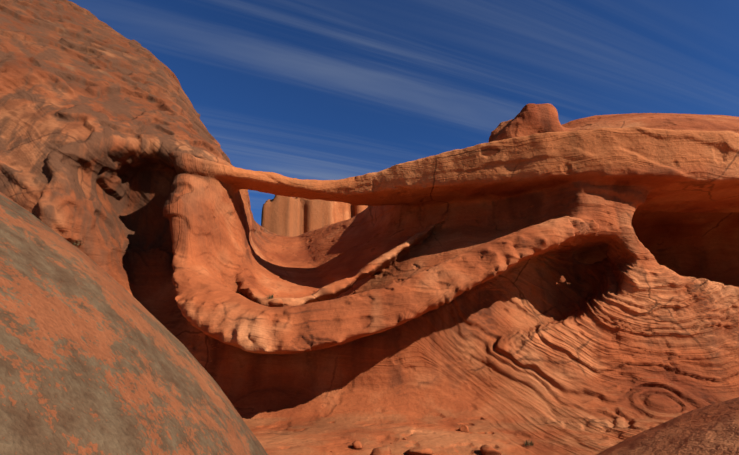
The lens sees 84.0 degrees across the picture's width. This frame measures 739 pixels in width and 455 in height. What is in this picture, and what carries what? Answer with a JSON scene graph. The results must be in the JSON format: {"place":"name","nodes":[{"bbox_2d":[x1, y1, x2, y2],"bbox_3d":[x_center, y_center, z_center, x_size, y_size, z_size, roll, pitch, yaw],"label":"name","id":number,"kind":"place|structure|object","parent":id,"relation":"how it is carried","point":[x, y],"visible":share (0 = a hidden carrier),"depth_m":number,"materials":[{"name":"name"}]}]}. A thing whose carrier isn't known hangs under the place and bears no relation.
{"place":"outdoors","nodes":[
{"label":"outdoors","id":0,"kind":"place"},
{"bbox_2d":[261,195,368,236],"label":"distant cliffs","id":1,"kind":"structure","parent":0,"point":[288,216],"depth_m":81.36,"materials":[{"name":"stone"}]},
{"bbox_2d":[68,0,738,225],"label":"sky","id":2,"kind":"structure","parent":0,"point":[299,89],"materials":[{"name":"blue"}]},
{"bbox_3d":[-1.152,-7.585,21.564,66.520,31.589,54.142,0,-15,-2],"label":"sandstone surround","id":3,"kind":"object","parent":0,"visible":0},
{"bbox_2d":[0,0,738,454],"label":"sandstone arch","id":4,"kind":"structure","parent":3,"relation":"attached to","point":[544,278],"depth_m":13.07,"materials":[{"name":"orange stone"}]},
{"bbox_2d":[268,299,283,306],"bbox_3d":[-3.057,2.478,13.479,0.503,0.271,0.635,1,-15,-2],"label":"boulder","id":5,"kind":"object","parent":4,"relation":"on","point":[275,302],"visible":0.9,"depth_m":13.24,"materials":[{"name":"stone"}]},
{"bbox_2d":[352,440,361,449],"bbox_3d":[-0.246,4.392,8.288,0.210,0.157,0.274,2,-15,-7],"label":"boulder","id":6,"kind":"object","parent":4,"relation":"on","point":[356,444],"visible":0.92,"depth_m":8.20,"materials":[{"name":"stone"}]},
{"bbox_2d":[370,446,391,454],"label":"boulder","id":7,"kind":"object","parent":4,"relation":"on","point":[386,450],"visible":1,"depth_m":7.52,"materials":[{"name":"stone"}]},
{"bbox_2d":[405,446,432,454],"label":"boulder","id":8,"kind":"object","parent":4,"relation":"on","point":[420,450],"visible":1,"depth_m":7.89,"materials":[{"name":"stone"}]},
{"bbox_2d":[459,425,468,431],"bbox_3d":[2.242,4.774,9.759,0.243,0.167,0.266,-4,-16,15],"label":"boulder","id":9,"kind":"object","parent":4,"relation":"on","point":[463,428],"visible":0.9,"depth_m":9.69,"materials":[{"name":"stone"}]},
{"bbox_2d":[480,444,500,454],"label":"boulder","id":10,"kind":"object","parent":4,"relation":"on","point":[486,449],"visible":1,"depth_m":8.07,"materials":[{"name":"stone"}]},
{"bbox_2d":[524,440,533,445],"bbox_3d":[3.389,4.554,8.715,0.231,0.135,0.201,-10,-18,33],"label":"shrub","id":11,"kind":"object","parent":4,"relation":"on","point":[529,443],"depth_m":8.68,"materials":[{"name":"plant"}]}
]}

